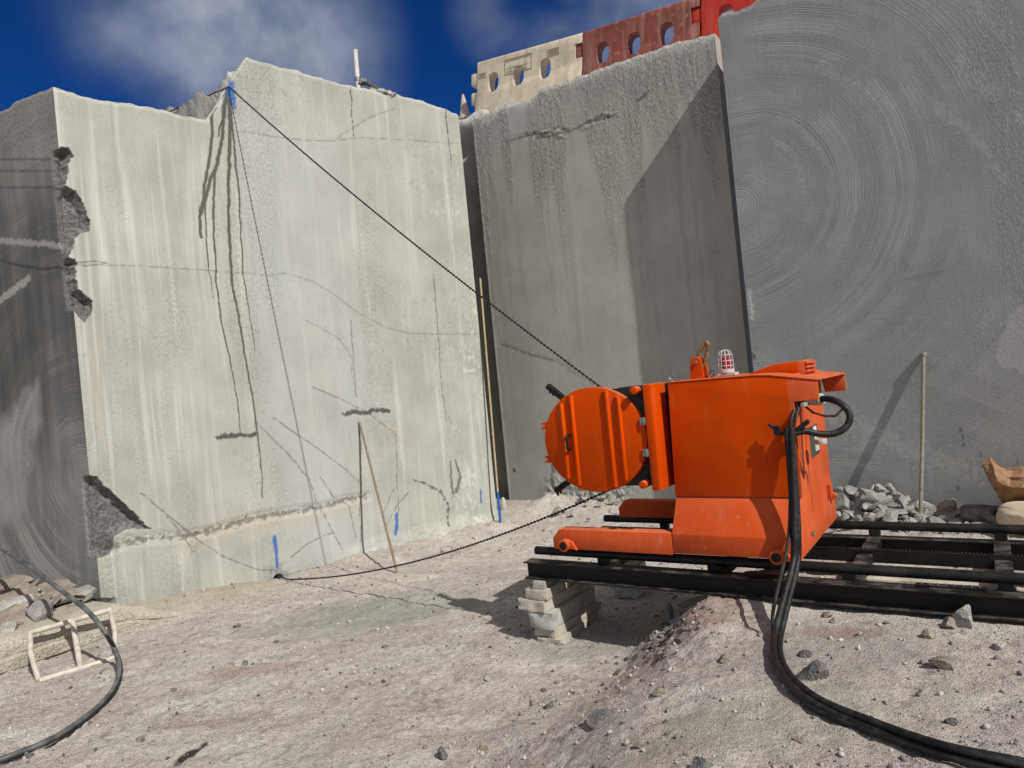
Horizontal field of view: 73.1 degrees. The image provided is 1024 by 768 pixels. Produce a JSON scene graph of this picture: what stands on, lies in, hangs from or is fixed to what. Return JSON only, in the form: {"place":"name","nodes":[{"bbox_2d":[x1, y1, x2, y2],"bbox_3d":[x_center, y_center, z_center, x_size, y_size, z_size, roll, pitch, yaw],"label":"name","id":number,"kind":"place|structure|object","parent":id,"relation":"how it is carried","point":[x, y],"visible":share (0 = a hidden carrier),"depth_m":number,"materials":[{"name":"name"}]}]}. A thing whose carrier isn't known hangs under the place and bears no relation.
{"place":"outdoors","nodes":[
{"label":"outdoors","id":0,"kind":"place"},
{"bbox_2d":[0,0,732,116],"label":"sky","id":1,"kind":"structure","parent":0,"point":[157,54],"materials":[{"name":"blue"}]},
{"bbox_2d":[0,494,1023,767],"bbox_3d":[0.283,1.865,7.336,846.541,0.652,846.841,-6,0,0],"label":"ground","id":2,"kind":"structure","parent":0,"point":[446,700],"depth_m":4.70,"materials":[{"name":"gravel"}]},
{"bbox_2d":[0,583,82,607],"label":"rubble slab","id":3,"kind":"object","parent":2,"relation":"on","point":[25,588],"depth_m":7.26,"materials":[{"name":"beige stone"}]},
{"bbox_2d":[0,593,40,610],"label":"rubble slab","id":4,"kind":"object","parent":3,"relation":"on","point":[25,600],"depth_m":6.96,"materials":[{"name":"stone"}]},
{"bbox_2d":[31,592,38,601],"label":"broken stone","id":5,"kind":"object","parent":4,"relation":"on","point":[35,595],"visible":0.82,"depth_m":7.06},
{"bbox_2d":[0,546,122,764],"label":"water hose","id":6,"kind":"object","parent":2,"relation":"on","point":[74,726],"visible":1,"depth_m":5.47,"materials":[{"name":"rubber"}]},
{"bbox_2d":[27,607,117,682],"bbox_3d":[-3.936,2.342,6.255,0.744,0.338,0.671,-5,-1,-43],"label":"pipe frame","id":7,"kind":"object","parent":2,"relation":"on","point":[77,650],"visible":0.91,"depth_m":6.17,"materials":[{"name":"white paint"}]},
{"bbox_2d":[0,599,190,673],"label":"stone ledge","id":8,"kind":"object","parent":2,"relation":"on","point":[46,645],"visible":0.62,"depth_m":6.62,"materials":[{"name":"stone"}]},
{"bbox_2d":[0,621,18,632],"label":"rubble slab","id":9,"kind":"object","parent":8,"relation":"on","point":[7,626],"depth_m":6.36,"materials":[{"name":"stone"}]},
{"bbox_2d":[0,604,34,625],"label":"rubble slab","id":10,"kind":"object","parent":8,"relation":"on","point":[15,612],"depth_m":6.61,"materials":[{"name":"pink stone"}]},
{"bbox_2d":[25,599,53,621],"bbox_3d":[-4.549,2.211,6.642,0.218,0.262,0.233,24,6,-10],"label":"rubble slab","id":11,"kind":"object","parent":8,"relation":"on","point":[37,610],"depth_m":6.59,"materials":[{"name":"stone"}]},
{"bbox_2d":[30,594,52,603],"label":"broken stone","id":12,"kind":"object","parent":8,"relation":"on","point":[46,596],"visible":0.44,"depth_m":7.05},
{"bbox_2d":[51,594,61,601],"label":"broken stone","id":13,"kind":"object","parent":8,"relation":"on","point":[57,598],"visible":0.49,"depth_m":6.98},
{"bbox_2d":[82,594,92,602],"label":"broken stone","id":14,"kind":"object","parent":8,"relation":"on","point":[87,597],"visible":0.99,"depth_m":7.07,"materials":[{"name":"stone"}]},
{"bbox_2d":[75,584,96,595],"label":"broken stone","id":15,"kind":"object","parent":14,"relation":"on","point":[85,590],"visible":0.97,"depth_m":7.12,"materials":[{"name":"stone"}]},
{"bbox_2d":[0,57,498,604],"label":"sawn granite wall","id":16,"kind":"structure","parent":2,"relation":"on","point":[230,319],"depth_m":8.38,"materials":[{"name":"stone"}]},
{"bbox_2d":[353,49,366,87],"bbox_3d":[-2.262,-4.568,10.086,0.252,0.619,0.089,-6,0,0],"label":"white pipe","id":17,"kind":"object","parent":16,"relation":"on","point":[357,78],"visible":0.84,"depth_m":10.06,"materials":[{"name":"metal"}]},
{"bbox_2d":[355,81,377,89],"bbox_3d":[-2.133,-4.301,10.204,0.353,0.353,0.320,-6,0,0],"label":"hose coil","id":18,"kind":"object","parent":16,"relation":"on","point":[368,83],"visible":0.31,"depth_m":10.18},
{"bbox_2d":[168,86,607,579],"bbox_3d":[-1.726,-0.791,7.211,6.643,6.118,0.628,-6,-1,34],"label":"saw wire","id":19,"kind":"object","parent":16,"relation":"attached to","point":[547,347],"visible":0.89,"depth_m":6.46,"materials":[{"name":"metal"}]},
{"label":"broken stone","id":20,"kind":"object","parent":16,"relation":"on","visible":0},
{"bbox_2d":[377,88,388,94],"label":"broken stone","id":21,"kind":"object","parent":20,"relation":"on","point":[382,90],"visible":0.64,"depth_m":10.03,"materials":[{"name":"stone"}]},
{"bbox_2d":[359,422,398,572],"bbox_3d":[-1.725,1.405,8.863,0.030,1.850,1.156,-5,0,-27],"label":"wooden stick","id":22,"kind":"object","parent":2,"relation":"on","point":[379,502],"visible":1,"depth_m":8.81,"materials":[{"name":"brown wood"}]},
{"bbox_2d":[403,688,413,694],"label":"loose stone","id":23,"kind":"object","parent":2,"relation":"on","point":[408,691],"visible":1,"depth_m":4.91,"materials":[{"name":"stone"}]},
{"bbox_2d":[437,746,447,759],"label":"loose stone","id":24,"kind":"object","parent":2,"relation":"on","point":[442,754],"visible":1,"depth_m":3.98,"materials":[{"name":"stone"}]},
{"bbox_2d":[478,745,487,751],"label":"loose stone","id":25,"kind":"object","parent":2,"relation":"on","point":[483,748],"visible":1,"depth_m":4.01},
{"bbox_2d":[459,109,508,495],"bbox_3d":[-0.380,-1.166,13.031,2.608,7.490,1.414,-6,0,8],"label":"rock face","id":26,"kind":"object","parent":2,"relation":"on","point":[473,198],"visible":0.06,"depth_m":12.70},
{"bbox_2d":[458,94,469,119],"bbox_3d":[-0.903,-5.217,13.040,0.300,0.500,0.300,-6,0,0],"label":"traffic cone","id":27,"kind":"object","parent":26,"relation":"on","point":[464,112],"visible":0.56,"depth_m":12.97,"materials":[{"name":"plastic"}]},
{"bbox_2d":[478,273,500,522],"bbox_3d":[-0.334,0.208,10.717,0.068,3.914,0.273,-6,0,10],"label":"measuring pole","id":28,"kind":"object","parent":2,"relation":"on","point":[498,497],"visible":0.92,"depth_m":10.70,"materials":[{"name":"yellow paint"}]},
{"bbox_2d":[500,497,507,510],"bbox_3d":[-0.139,2.030,11.473,0.170,0.300,0.170,-6,0,0],"label":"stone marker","id":29,"kind":"object","parent":2,"relation":"on","point":[503,505],"visible":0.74,"depth_m":11.44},
{"bbox_2d":[543,700,552,709],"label":"loose stone","id":30,"kind":"object","parent":2,"relation":"on","point":[548,705],"visible":1,"depth_m":4.43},
{"bbox_2d":[552,506,560,515],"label":"broken stone","id":31,"kind":"object","parent":2,"relation":"on","point":[557,508],"visible":0.67,"depth_m":10.79,"materials":[{"name":"stone"}]},
{"bbox_2d":[538,611,597,644],"bbox_3d":[0.482,2.071,5.849,0.227,0.096,0.741,-6,-1,31],"label":"crib block","id":32,"kind":"object","parent":2,"relation":"on","point":[568,635],"depth_m":5.63,"materials":[{"name":"stone"}]},
{"bbox_2d":[535,600,600,637],"bbox_3d":[0.491,1.986,5.884,0.197,0.072,0.774,-6,-1,37],"label":"crib block","id":33,"kind":"object","parent":32,"relation":"on","point":[582,615],"depth_m":5.74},
{"bbox_2d":[528,585,595,630],"bbox_3d":[0.438,1.886,5.883,0.227,0.136,0.793,-6,-1,33],"label":"crib block","id":34,"kind":"object","parent":33,"relation":"on","point":[553,619],"depth_m":5.65,"materials":[{"name":"stone"}]},
{"bbox_2d":[518,583,590,612],"bbox_3d":[0.379,1.776,5.901,0.269,0.094,0.781,-6,-1,37],"label":"crib block","id":35,"kind":"object","parent":34,"relation":"on","point":[559,598],"depth_m":5.66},
{"bbox_2d":[525,582,573,600],"bbox_3d":[0.342,1.690,5.827,0.204,0.081,0.596,-6,-1,32],"label":"crib block","id":36,"kind":"object","parent":35,"relation":"on","point":[550,591],"depth_m":5.61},
{"bbox_2d":[533,580,554,588],"bbox_3d":[0.286,1.622,5.716,0.101,0.061,0.311,-6,0,29],"label":"crib block","id":37,"kind":"object","parent":36,"relation":"on","point":[539,584],"depth_m":5.59,"materials":[{"name":"stone"}]},
{"bbox_2d":[586,708,613,729],"bbox_3d":[0.488,1.827,3.684,0.179,0.149,0.144,-6,0,0],"label":"loose stone","id":38,"kind":"object","parent":2,"relation":"on","point":[596,718],"visible":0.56,"depth_m":3.68,"materials":[{"name":"stone"}]},
{"bbox_2d":[607,496,615,503],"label":"broken stone","id":39,"kind":"object","parent":2,"relation":"on","point":[611,499],"visible":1,"depth_m":10.81,"materials":[{"name":"stone"}]},
{"bbox_2d":[472,33,753,505],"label":"sawn granite wall","id":40,"kind":"structure","parent":2,"relation":"on","point":[612,242],"depth_m":10.81,"materials":[{"name":"stone"}]},
{"bbox_2d":[471,33,582,111],"bbox_3d":[0.251,-5.265,12.098,2.311,1.100,0.420,2,4,34],"label":"water barrier","id":41,"kind":"object","parent":40,"relation":"on","point":[535,61],"visible":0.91,"depth_m":11.96,"materials":[{"name":"plastic"}]},
{"bbox_2d":[576,0,701,74],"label":"water barrier","id":42,"kind":"object","parent":40,"relation":"on","point":[649,29],"visible":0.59,"depth_m":10.79,"materials":[{"name":"plastic"}]},
{"bbox_2d":[692,0,755,38],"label":"water barrier","id":43,"kind":"object","parent":40,"relation":"on","point":[707,14],"visible":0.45,"depth_m":10.15,"materials":[{"name":"plastic"}]},
{"bbox_2d":[614,561,645,598],"bbox_3d":[1.153,1.888,6.713,0.226,0.289,0.340,-6,0,29],"label":"crib block","id":44,"kind":"object","parent":2,"relation":"on","point":[632,593],"depth_m":6.58,"materials":[{"name":"stone"}]},
{"bbox_2d":[625,560,640,564],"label":"crib block","id":45,"kind":"object","parent":44,"relation":"on","point":[630,562],"depth_m":6.58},
{"bbox_2d":[634,741,645,747],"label":"loose stone","id":46,"kind":"object","parent":2,"relation":"on","point":[638,744],"visible":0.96,"depth_m":3.13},
{"bbox_2d":[643,644,651,650],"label":"soil clod","id":47,"kind":"object","parent":2,"relation":"on","point":[647,647],"visible":0.95,"depth_m":4.93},
{"bbox_2d":[653,640,661,646],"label":"soil clod","id":48,"kind":"object","parent":2,"relation":"on","point":[657,643],"visible":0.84,"depth_m":4.86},
{"bbox_2d":[653,686,663,696],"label":"loose stone","id":49,"kind":"object","parent":2,"relation":"on","point":[658,691],"visible":1,"depth_m":3.63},
{"bbox_2d":[660,622,669,628],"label":"soil clod","id":50,"kind":"object","parent":2,"relation":"on","point":[663,624],"visible":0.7,"depth_m":5.14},
{"bbox_2d":[661,646,669,655],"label":"soil clod","id":51,"kind":"object","parent":2,"relation":"on","point":[665,651],"visible":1,"depth_m":4.27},
{"bbox_2d":[665,603,672,621],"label":"loose stone","id":52,"kind":"object","parent":2,"relation":"on","point":[668,613],"visible":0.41,"depth_m":5.63,"materials":[{"name":"stone"}]},
{"bbox_2d":[675,634,684,641],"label":"soil clod","id":53,"kind":"object","parent":2,"relation":"on","point":[678,638],"visible":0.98,"depth_m":4.37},
{"bbox_2d":[684,619,693,625],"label":"soil clod","id":54,"kind":"object","parent":2,"relation":"on","point":[688,622],"visible":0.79,"depth_m":4.50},
{"bbox_2d":[677,595,705,607],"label":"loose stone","id":55,"kind":"object","parent":2,"relation":"on","point":[686,603],"visible":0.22,"depth_m":6.18,"materials":[{"name":"stone"}]},
{"bbox_2d":[690,756,713,767],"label":"loose stone","id":56,"kind":"object","parent":2,"relation":"on","point":[699,762],"visible":1,"depth_m":2.79,"materials":[{"name":"stone"}]},
{"bbox_2d":[719,653,729,662],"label":"loose stone","id":57,"kind":"object","parent":2,"relation":"on","point":[724,657],"visible":1,"depth_m":3.84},
{"bbox_2d":[523,515,1023,622],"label":"rail track","id":58,"kind":"structure","parent":2,"relation":"on","point":[1001,554],"depth_m":4.83,"materials":[{"name":"metal"}]},
{"bbox_2d":[541,341,853,564],"bbox_3d":[1.531,0.434,5.431,2.238,1.536,1.393,-6,-1,34],"label":"wire saw machine","id":59,"kind":"object","parent":58,"relation":"on","point":[711,448],"visible":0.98,"depth_m":4.98,"materials":[{"name":"orange paint"}]},
{"bbox_2d":[770,401,1023,767],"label":"power cables","id":60,"kind":"object","parent":59,"relation":"hanging from","point":[809,698],"visible":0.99,"depth_m":3.23,"materials":[{"name":"rubber"}]},
{"bbox_2d":[793,735,805,742],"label":"loose stone","id":61,"kind":"object","parent":2,"relation":"on","point":[798,739],"visible":1,"depth_m":2.95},
{"bbox_2d":[797,649,811,656],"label":"loose stone","id":62,"kind":"object","parent":2,"relation":"on","point":[804,653],"visible":1,"depth_m":3.78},
{"bbox_2d":[796,659,828,680],"bbox_3d":[1.522,1.472,3.515,0.165,0.148,0.079,-6,0,28],"label":"loose stone","id":63,"kind":"object","parent":2,"relation":"on","point":[816,669],"visible":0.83,"depth_m":3.49,"materials":[{"name":"stone"}]},
{"bbox_2d":[821,612,832,617],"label":"loose stone","id":64,"kind":"object","parent":2,"relation":"on","point":[826,614],"visible":1,"depth_m":4.30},
{"bbox_2d":[840,512,848,520],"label":"broken stone","id":65,"kind":"object","parent":2,"relation":"on","point":[844,516],"visible":0.93,"depth_m":7.94,"materials":[{"name":"stone"}]},
{"bbox_2d":[837,486,854,500],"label":"broken stone","id":66,"kind":"object","parent":2,"relation":"on","point":[842,490],"visible":0.53,"depth_m":8.23,"materials":[{"name":"stone"}]},
{"bbox_2d":[841,509,853,518],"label":"broken stone","id":67,"kind":"object","parent":2,"relation":"on","point":[850,514],"visible":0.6,"depth_m":7.96,"materials":[{"name":"stone"}]},
{"bbox_2d":[836,507,863,520],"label":"boulder","id":68,"kind":"object","parent":2,"relation":"on","point":[854,511],"visible":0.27,"depth_m":8.02,"materials":[{"name":"stone"}]},
{"bbox_2d":[833,489,848,511],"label":"boulder","id":69,"kind":"object","parent":68,"relation":"on","point":[841,500],"visible":0.46,"depth_m":8.05,"materials":[{"name":"stone"}]},
{"bbox_2d":[854,488,885,511],"bbox_3d":[4.163,1.358,8.030,0.327,0.318,0.343,-6,0,17],"label":"boulder","id":70,"kind":"object","parent":68,"relation":"on","point":[870,496],"visible":0.67,"depth_m":7.91,"materials":[{"name":"stone"}]},
{"bbox_2d":[860,501,871,508],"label":"broken stone","id":71,"kind":"object","parent":70,"relation":"on","point":[867,503],"visible":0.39,"depth_m":7.92,"materials":[{"name":"stone"}]},
{"bbox_2d":[861,504,868,509],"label":"broken stone","id":72,"kind":"object","parent":71,"relation":"on","point":[864,506],"visible":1,"depth_m":7.89,"materials":[{"name":"stone"}]},
{"bbox_2d":[867,495,892,510],"bbox_3d":[4.186,1.355,7.876,0.303,0.129,0.093,-27,38,-4],"label":"broken stone","id":73,"kind":"object","parent":72,"relation":"on","point":[883,501],"visible":0.94,"depth_m":7.84,"materials":[{"name":"stone"}]},
{"bbox_2d":[882,486,894,495],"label":"broken stone","id":74,"kind":"object","parent":70,"relation":"on","point":[889,490],"visible":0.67,"depth_m":7.93,"materials":[{"name":"stone"}]},
{"bbox_2d":[718,0,1023,508],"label":"sawn granite wall","id":75,"kind":"structure","parent":2,"relation":"on","point":[877,148],"depth_m":7.93,"materials":[{"name":"stone"}]},
{"bbox_2d":[877,505,887,510],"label":"broken stone","id":76,"kind":"object","parent":2,"relation":"on","point":[882,507],"visible":0.4,"depth_m":7.80,"materials":[{"name":"stone"}]},
{"bbox_2d":[886,490,906,515],"bbox_3d":[4.361,1.361,7.928,0.344,0.274,0.313,7,18,30],"label":"boulder","id":77,"kind":"object","parent":2,"relation":"on","point":[900,502],"visible":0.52,"depth_m":7.82,"materials":[{"name":"stone"}]},
{"bbox_2d":[891,492,900,499],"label":"broken stone","id":78,"kind":"object","parent":77,"relation":"on","point":[896,495],"visible":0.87,"depth_m":7.85,"materials":[{"name":"stone"}]},
{"bbox_2d":[905,505,914,514],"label":"broken stone","id":79,"kind":"object","parent":77,"relation":"on","point":[910,507],"visible":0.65,"depth_m":7.75,"materials":[{"name":"stone"}]},
{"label":"broken stone","id":80,"kind":"object","parent":77,"relation":"on","visible":0},
{"bbox_2d":[875,483,885,490],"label":"broken stone","id":81,"kind":"object","parent":80,"relation":"on","point":[880,487],"visible":0.99,"depth_m":7.95,"materials":[{"name":"stone"}]},
{"bbox_2d":[886,508,910,514],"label":"broken stone","id":82,"kind":"object","parent":2,"relation":"on","point":[903,511],"visible":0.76,"depth_m":7.68,"materials":[{"name":"stone"}]},
{"bbox_2d":[907,500,924,516],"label":"boulder","id":83,"kind":"object","parent":2,"relation":"on","point":[914,502],"visible":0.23,"depth_m":7.74,"materials":[{"name":"stone"}]},
{"bbox_2d":[914,513,923,521],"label":"broken stone","id":84,"kind":"object","parent":2,"relation":"on","point":[918,517],"visible":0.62,"depth_m":7.51,"materials":[{"name":"stone"}]},
{"bbox_2d":[918,352,926,514],"bbox_3d":[4.541,0.593,7.652,0.446,1.878,0.062,-5,0,-30],"label":"iron rod","id":85,"kind":"object","parent":2,"relation":"on","point":[922,428],"visible":0.87,"depth_m":7.64,"materials":[{"name":"metal"}]},
{"bbox_2d":[922,628,933,638],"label":"loose stone","id":86,"kind":"object","parent":2,"relation":"on","point":[927,633],"visible":1,"depth_m":3.84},
{"bbox_2d":[866,576,995,589],"bbox_3d":[2.795,1.350,4.605,0.765,0.098,0.145,-6,-1,32],"label":"crib block","id":87,"kind":"object","parent":2,"relation":"on","point":[907,580],"depth_m":4.60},
{"bbox_2d":[929,516,945,522],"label":"broken stone","id":88,"kind":"object","parent":2,"relation":"on","point":[933,519],"visible":0.27,"depth_m":7.32,"materials":[{"name":"stone"}]},
{"bbox_2d":[928,656,956,670],"bbox_3d":[2.181,1.417,3.497,0.128,0.087,0.105,-6,-1,34],"label":"loose stone","id":89,"kind":"object","parent":2,"relation":"on","point":[943,663],"visible":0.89,"depth_m":3.46,"materials":[{"name":"stone"}]},
{"bbox_2d":[936,498,956,516],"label":"boulder","id":90,"kind":"object","parent":2,"relation":"on","point":[949,505],"visible":0.45,"depth_m":7.51,"materials":[{"name":"pink stone"}]},
{"bbox_2d":[939,515,953,521],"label":"broken stone","id":91,"kind":"object","parent":2,"relation":"on","point":[944,518],"visible":0.45,"depth_m":7.41,"materials":[{"name":"stone"}]},
{"bbox_2d":[939,509,957,517],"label":"broken stone","id":92,"kind":"object","parent":91,"relation":"on","point":[953,514],"visible":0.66,"depth_m":7.48,"materials":[{"name":"stone"}]},
{"bbox_2d":[939,617,957,628],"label":"loose stone","id":93,"kind":"object","parent":2,"relation":"on","point":[948,622],"visible":1,"depth_m":3.94,"materials":[{"name":"stone"}]},
{"bbox_2d":[944,717,958,725],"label":"loose stone","id":94,"kind":"object","parent":2,"relation":"on","point":[952,721],"visible":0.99,"depth_m":2.92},
{"bbox_2d":[948,519,962,522],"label":"broken stone","id":95,"kind":"object","parent":2,"relation":"on","point":[955,521],"visible":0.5,"depth_m":7.29,"materials":[{"name":"stone"}]},
{"bbox_2d":[951,604,972,628],"bbox_3d":[2.589,1.357,3.976,0.110,0.179,0.140,-6,-1,40],"label":"loose stone","id":96,"kind":"object","parent":2,"relation":"on","point":[962,616],"visible":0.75,"depth_m":3.92,"materials":[{"name":"stone"}]},
{"bbox_2d":[960,504,996,522],"bbox_3d":[4.898,1.364,7.271,0.326,0.204,0.204,-6,0,5],"label":"boulder","id":97,"kind":"object","parent":2,"relation":"on","point":[970,513],"visible":0.88,"depth_m":7.20,"materials":[{"name":"stone"}]},
{"bbox_2d":[982,511,992,522],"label":"broken stone","id":98,"kind":"object","parent":2,"relation":"on","point":[987,516],"visible":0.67,"depth_m":7.16,"materials":[{"name":"stone"}]},
{"bbox_2d":[990,643,1004,650],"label":"loose stone","id":99,"kind":"object","parent":2,"relation":"on","point":[998,646],"visible":1,"depth_m":3.61,"materials":[{"name":"stone"}]},
{"bbox_2d":[982,457,1023,503],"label":"bulk sack","id":100,"kind":"object","parent":2,"relation":"on","point":[1007,484],"visible":0.81,"depth_m":6.97,"materials":[{"name":"fabric"}]},
{"bbox_2d":[996,501,1023,524],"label":"bulk sack","id":101,"kind":"object","parent":2,"relation":"on","point":[1010,513],"visible":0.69,"depth_m":6.78,"materials":[{"name":"fabric"}]},
{"label":"broken stone","id":102,"kind":"object","parent":2,"relation":"on","visible":0},
{"bbox_2d":[864,513,875,520],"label":"broken stone","id":103,"kind":"object","parent":102,"relation":"on","point":[870,516],"visible":0.87,"depth_m":7.73,"materials":[{"name":"stone"}]},
{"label":"boulder","id":104,"kind":"object","parent":2,"relation":"on","visible":0},
{"bbox_2d":[923,506,935,510],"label":"broken stone","id":105,"kind":"object","parent":104,"relation":"on","point":[930,508],"visible":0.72,"depth_m":7.69,"materials":[{"name":"stone"}]},
{"label":"broken stone","id":106,"kind":"object","parent":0,"visible":0},
{"bbox_2d":[0,574,33,590],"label":"rubble slab","id":107,"kind":"object","parent":106,"relation":"on","point":[12,581],"depth_m":7.73,"materials":[{"name":"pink stone"}]},
{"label":"broken stone","id":108,"kind":"object","parent":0,"visible":0},
{"bbox_2d":[38,579,77,605],"bbox_3d":[-4.718,2.160,7.168,0.469,0.087,0.395,3,19,-6],"label":"rubble slab","id":109,"kind":"object","parent":108,"relation":"on","point":[67,585],"depth_m":7.18,"materials":[{"name":"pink stone"}]},
{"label":"broken stone","id":110,"kind":"object","parent":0,"visible":0},
{"bbox_2d":[845,485,857,494],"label":"broken stone","id":111,"kind":"object","parent":110,"relation":"on","point":[850,490],"visible":0.76,"depth_m":8.18,"materials":[{"name":"stone"}]},
{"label":"broken stone","id":112,"kind":"object","parent":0,"visible":0},
{"bbox_2d":[882,510,898,521],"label":"broken stone","id":113,"kind":"object","parent":112,"relation":"on","point":[889,515],"visible":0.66,"depth_m":7.66,"materials":[{"name":"stone"}]},
{"bbox_2d":[876,511,884,518],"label":"broken stone","id":114,"kind":"object","parent":113,"relation":"on","point":[879,514],"visible":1,"depth_m":7.72,"materials":[{"name":"stone"}]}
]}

